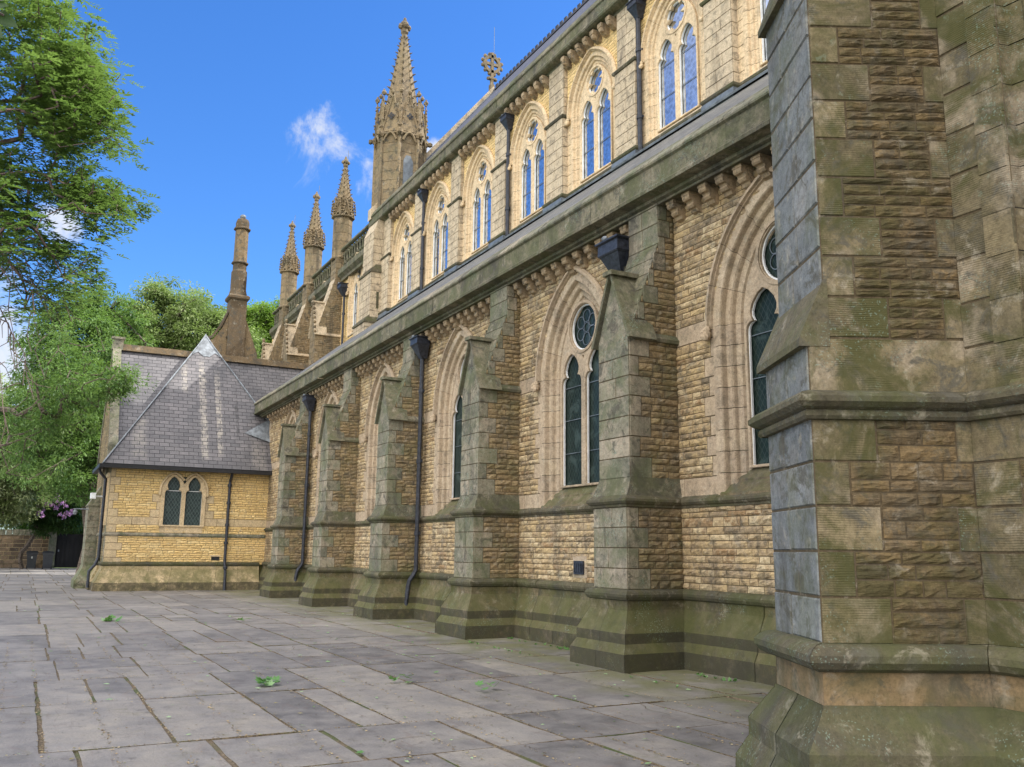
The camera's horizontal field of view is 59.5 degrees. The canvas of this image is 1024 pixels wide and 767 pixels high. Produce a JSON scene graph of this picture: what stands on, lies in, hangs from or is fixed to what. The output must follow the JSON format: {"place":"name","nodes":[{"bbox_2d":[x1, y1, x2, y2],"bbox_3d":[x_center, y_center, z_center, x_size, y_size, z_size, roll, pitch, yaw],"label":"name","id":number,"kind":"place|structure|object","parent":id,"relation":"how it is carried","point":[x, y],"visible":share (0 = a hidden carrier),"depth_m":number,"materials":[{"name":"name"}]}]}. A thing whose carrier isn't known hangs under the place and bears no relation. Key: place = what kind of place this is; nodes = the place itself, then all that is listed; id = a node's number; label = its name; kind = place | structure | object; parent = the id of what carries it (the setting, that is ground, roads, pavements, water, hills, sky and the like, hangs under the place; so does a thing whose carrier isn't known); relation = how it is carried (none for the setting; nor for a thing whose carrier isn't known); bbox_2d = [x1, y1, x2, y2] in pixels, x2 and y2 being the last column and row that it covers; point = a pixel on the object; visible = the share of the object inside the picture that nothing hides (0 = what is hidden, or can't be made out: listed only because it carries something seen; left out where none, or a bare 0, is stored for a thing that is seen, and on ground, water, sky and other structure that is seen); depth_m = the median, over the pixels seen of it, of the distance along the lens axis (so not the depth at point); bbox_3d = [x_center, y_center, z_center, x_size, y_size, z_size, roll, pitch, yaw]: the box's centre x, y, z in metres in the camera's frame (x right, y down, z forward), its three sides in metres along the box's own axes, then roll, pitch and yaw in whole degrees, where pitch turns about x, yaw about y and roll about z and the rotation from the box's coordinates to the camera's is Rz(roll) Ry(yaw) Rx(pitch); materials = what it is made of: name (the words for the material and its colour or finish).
{"place":"outdoors","nodes":[
{"label":"outdoors","id":0,"kind":"place"},
{"bbox_2d":[0,0,581,533],"label":"sky","id":1,"kind":"structure","parent":0,"point":[249,108],"materials":[{"name":"blue"}]},
{"bbox_2d":[0,568,773,766],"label":"paving","id":2,"kind":"structure","parent":0,"point":[74,712],"depth_m":10.15,"materials":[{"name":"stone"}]},
{"bbox_2d":[26,551,38,568],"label":"wheelie bin","id":3,"kind":"object","parent":2,"relation":"on","point":[31,558],"visible":1,"depth_m":63.67,"materials":[{"name":"plastic"}]},
{"bbox_2d":[42,551,54,568],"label":"wheelie bin","id":4,"kind":"object","parent":2,"relation":"on","point":[47,558],"visible":1,"depth_m":63.26,"materials":[{"name":"plastic"}]},
{"bbox_2d":[18,487,82,568],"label":"flowering shrub","id":5,"kind":"object","parent":2,"relation":"on","point":[54,518],"visible":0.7,"depth_m":63.64,"materials":[{"name":"green plant"}]},
{"bbox_2d":[48,532,56,567],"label":"gatepost","id":6,"kind":"object","parent":2,"relation":"on","point":[52,543],"visible":0.49,"depth_m":66.41,"materials":[{"name":"grey stone"}]},
{"bbox_2d":[54,533,83,566],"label":"gate","id":7,"kind":"structure","parent":2,"relation":"on","point":[68,550],"depth_m":67.01,"materials":[{"name":"black paint"}]},
{"bbox_2d":[0,279,158,573],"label":"tree","id":8,"kind":"object","parent":2,"relation":"on","point":[84,447],"visible":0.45,"depth_m":51.11,"materials":[{"name":"green plant"}]},
{"bbox_2d":[0,309,158,490],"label":"tree","id":9,"kind":"object","parent":2,"relation":"on","point":[116,389],"visible":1,"depth_m":29.09,"materials":[{"name":"green plant"}]},
{"bbox_2d":[0,0,160,444],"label":"ash tree","id":10,"kind":"object","parent":2,"relation":"on","point":[70,80],"visible":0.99,"depth_m":11.23,"materials":[{"name":"green plant"}]},
{"bbox_2d":[0,0,17,37],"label":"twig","id":11,"kind":"object","parent":10,"relation":"attached to","point":[7,19],"visible":1,"depth_m":1.54,"materials":[{"name":"green plant"}]},
{"bbox_2d":[101,614,122,620],"bbox_3d":[-8.759,5.124,19.619,0.469,0.143,0.411,6,-12,-28],"label":"leaf sprig","id":12,"kind":"object","parent":2,"relation":"on","point":[109,618],"visible":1,"depth_m":19.58,"materials":[{"name":"green plant"}]},
{"bbox_2d":[255,675,280,685],"bbox_3d":[-2.900,3.509,10.633,0.281,0.107,0.360,-8,-14,40],"label":"leaf sprig","id":13,"kind":"object","parent":2,"relation":"on","point":[267,680],"visible":1,"depth_m":10.59,"materials":[{"name":"green plant"}]},
{"bbox_2d":[0,618,748,766],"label":"joint debris","id":14,"kind":"object","parent":2,"relation":"on","point":[334,713],"visible":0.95,"depth_m":9.21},
{"bbox_2d":[18,597,742,766],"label":"leaf litter","id":15,"kind":"object","parent":2,"relation":"on","point":[361,751],"visible":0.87,"depth_m":10.61,"materials":[{"name":"plant"}]},
{"bbox_2d":[387,671,413,681],"bbox_3d":[-1.366,3.603,11.031,0.333,0.112,0.326,1,-11,-3],"label":"leaf sprig","id":16,"kind":"object","parent":2,"relation":"on","point":[391,677],"visible":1,"depth_m":11.01,"materials":[{"name":"green plant"}]},
{"bbox_2d":[66,620,748,741],"bbox_3d":[-3.096,4.141,13.648,6.202,0.001,16.539,6,-12,-28],"label":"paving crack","id":17,"kind":"object","parent":2,"relation":"on","point":[386,657],"visible":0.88,"depth_m":11.39,"materials":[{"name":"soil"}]},
{"bbox_2d":[475,679,502,689],"bbox_3d":[-0.258,3.498,10.447,0.354,0.094,0.268,9,-13,-38],"label":"leaf sprig","id":18,"kind":"object","parent":2,"relation":"on","point":[479,683],"visible":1,"depth_m":10.44,"materials":[{"name":"green plant"}]},
{"bbox_2d":[398,626,736,686],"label":"weeds","id":19,"kind":"object","parent":2,"relation":"on","point":[723,678],"visible":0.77,"depth_m":13.12,"materials":[{"name":"green plant"}]},
{"label":"lawn","id":20,"kind":"structure","parent":0,"visible":0},
{"bbox_2d":[0,529,49,567],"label":"boundary wall","id":21,"kind":"structure","parent":20,"relation":"on","point":[12,546],"depth_m":65.70,"materials":[{"name":"stone"}]},
{"bbox_2d":[3,428,96,534],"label":"tree","id":22,"kind":"object","parent":20,"relation":"on","point":[23,526],"visible":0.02,"depth_m":70.74,"materials":[{"name":"green plant"}]},
{"label":"ground","id":23,"kind":"structure","parent":0,"visible":0},
{"bbox_2d":[0,372,67,529],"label":"shrub","id":24,"kind":"object","parent":23,"relation":"on","point":[18,505],"visible":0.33,"depth_m":59.97,"materials":[{"name":"green plant"}]},
{"bbox_2d":[85,271,268,402],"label":"tree","id":25,"kind":"object","parent":23,"relation":"on","point":[190,322],"visible":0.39,"depth_m":59.69,"materials":[{"name":"green plant"}]},
{"bbox_2d":[70,214,310,590],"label":"vestry","id":26,"kind":"structure","parent":23,"relation":"on","point":[182,469],"depth_m":35.47,"materials":[{"name":"beige stone"}]},
{"bbox_2d":[73,508,88,514],"bbox_3d":[-16.970,5.044,35.277,0.563,0.250,0.166,6,-12,-28],"label":"security camera","id":27,"kind":"object","parent":26,"relation":"attached to","point":[75,511],"visible":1,"depth_m":35.17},
{"bbox_2d":[90,493,102,498],"bbox_3d":[-15.898,4.313,34.379,0.490,0.220,0.400,6,-12,-28],"label":"security camera","id":28,"kind":"object","parent":26,"relation":"attached to","point":[93,496],"visible":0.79,"depth_m":34.15,"materials":[{"name":"white plastic"}]},
{"bbox_2d":[158,471,208,532],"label":"window","id":29,"kind":"structure","parent":26,"relation":"in","point":[183,500],"depth_m":34.78,"materials":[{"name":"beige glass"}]},
{"bbox_2d":[246,295,279,358],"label":"tree","id":30,"kind":"object","parent":23,"relation":"on","point":[261,314],"visible":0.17,"depth_m":69.52,"materials":[{"name":"green plant"}]},
{"bbox_2d":[254,0,1023,766],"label":"church","id":31,"kind":"structure","parent":23,"relation":"on","point":[658,334],"depth_m":12.92,"materials":[{"name":"beige stone"}]},
{"bbox_2d":[277,410,296,468],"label":"window","id":32,"kind":"structure","parent":31,"relation":"in","point":[292,416],"depth_m":34.29,"materials":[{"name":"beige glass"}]},
{"bbox_2d":[313,390,338,516],"bbox_3d":[-5.929,2.360,29.411,0.462,4.494,2.789,6,-12,-28],"label":"window","id":33,"kind":"structure","parent":31,"relation":"in","point":[333,399],"depth_m":30.22,"materials":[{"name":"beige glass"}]},
{"bbox_2d":[345,252,362,336],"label":"window","id":34,"kind":"structure","parent":31,"relation":"in","point":[354,287],"depth_m":40.83,"materials":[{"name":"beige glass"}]},
{"bbox_2d":[362,362,394,520],"bbox_3d":[-3.550,1.572,25.061,0.462,4.494,2.789,6,-12,-28],"label":"window","id":35,"kind":"structure","parent":31,"relation":"in","point":[372,434],"depth_m":25.88,"materials":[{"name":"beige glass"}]},
{"bbox_2d":[390,211,413,306],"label":"window","id":36,"kind":"structure","parent":31,"relation":"in","point":[402,240],"depth_m":35.76,"materials":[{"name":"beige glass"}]},
{"bbox_2d":[422,181,450,284],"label":"window","id":37,"kind":"structure","parent":31,"relation":"in","point":[436,216],"depth_m":32.81,"materials":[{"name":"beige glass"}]},
{"bbox_2d":[429,324,472,515],"bbox_3d":[-1.171,0.785,20.712,0.462,4.494,2.789,6,-12,-28],"label":"window","id":38,"kind":"structure","parent":31,"relation":"in","point":[449,429],"depth_m":21.40,"materials":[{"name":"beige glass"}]},
{"bbox_2d":[460,145,494,259],"bbox_3d":[-1.053,-6.065,29.481,0.363,3.768,2.426,6,-12,-28],"label":"window","id":39,"kind":"structure","parent":31,"relation":"in","point":[477,187],"depth_m":29.85,"materials":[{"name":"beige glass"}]},
{"bbox_2d":[507,101,548,228],"bbox_3d":[0.544,-6.593,26.561,0.363,3.768,2.426,6,-12,-28],"label":"window","id":40,"kind":"structure","parent":31,"relation":"in","point":[528,152],"depth_m":26.88,"materials":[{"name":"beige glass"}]},
{"bbox_2d":[531,265,603,508],"bbox_3d":[1.208,-0.002,16.362,0.462,4.494,2.789,6,-12,-28],"label":"window","id":41,"kind":"structure","parent":31,"relation":"in","point":[569,467],"depth_m":16.86,"materials":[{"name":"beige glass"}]},
{"bbox_2d":[564,46,616,190],"bbox_3d":[2.141,-7.122,23.641,0.363,3.768,2.426,6,-12,-28],"label":"window","id":42,"kind":"structure","parent":31,"relation":"in","point":[591,111],"depth_m":23.89,"materials":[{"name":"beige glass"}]},
{"bbox_2d":[639,0,705,142],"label":"window","id":43,"kind":"structure","parent":31,"relation":"in","point":[674,48],"depth_m":20.95,"materials":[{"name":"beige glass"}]},
{"bbox_2d":[700,166,778,495],"bbox_3d":[3.588,-0.790,12.012,0.462,4.494,2.789,6,-12,-28],"label":"window","id":44,"kind":"structure","parent":31,"relation":"in","point":[745,293],"depth_m":12.69,"materials":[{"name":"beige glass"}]},
{"bbox_2d":[742,0,768,78],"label":"window","id":45,"kind":"structure","parent":31,"relation":"in","point":[754,10],"depth_m":18.38,"materials":[{"name":"beige stone"}]},
{"bbox_2d":[963,0,1023,386],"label":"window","id":46,"kind":"structure","parent":31,"relation":"in","point":[983,68],"depth_m":5.79,"materials":[{"name":"beige stone"}]}
]}

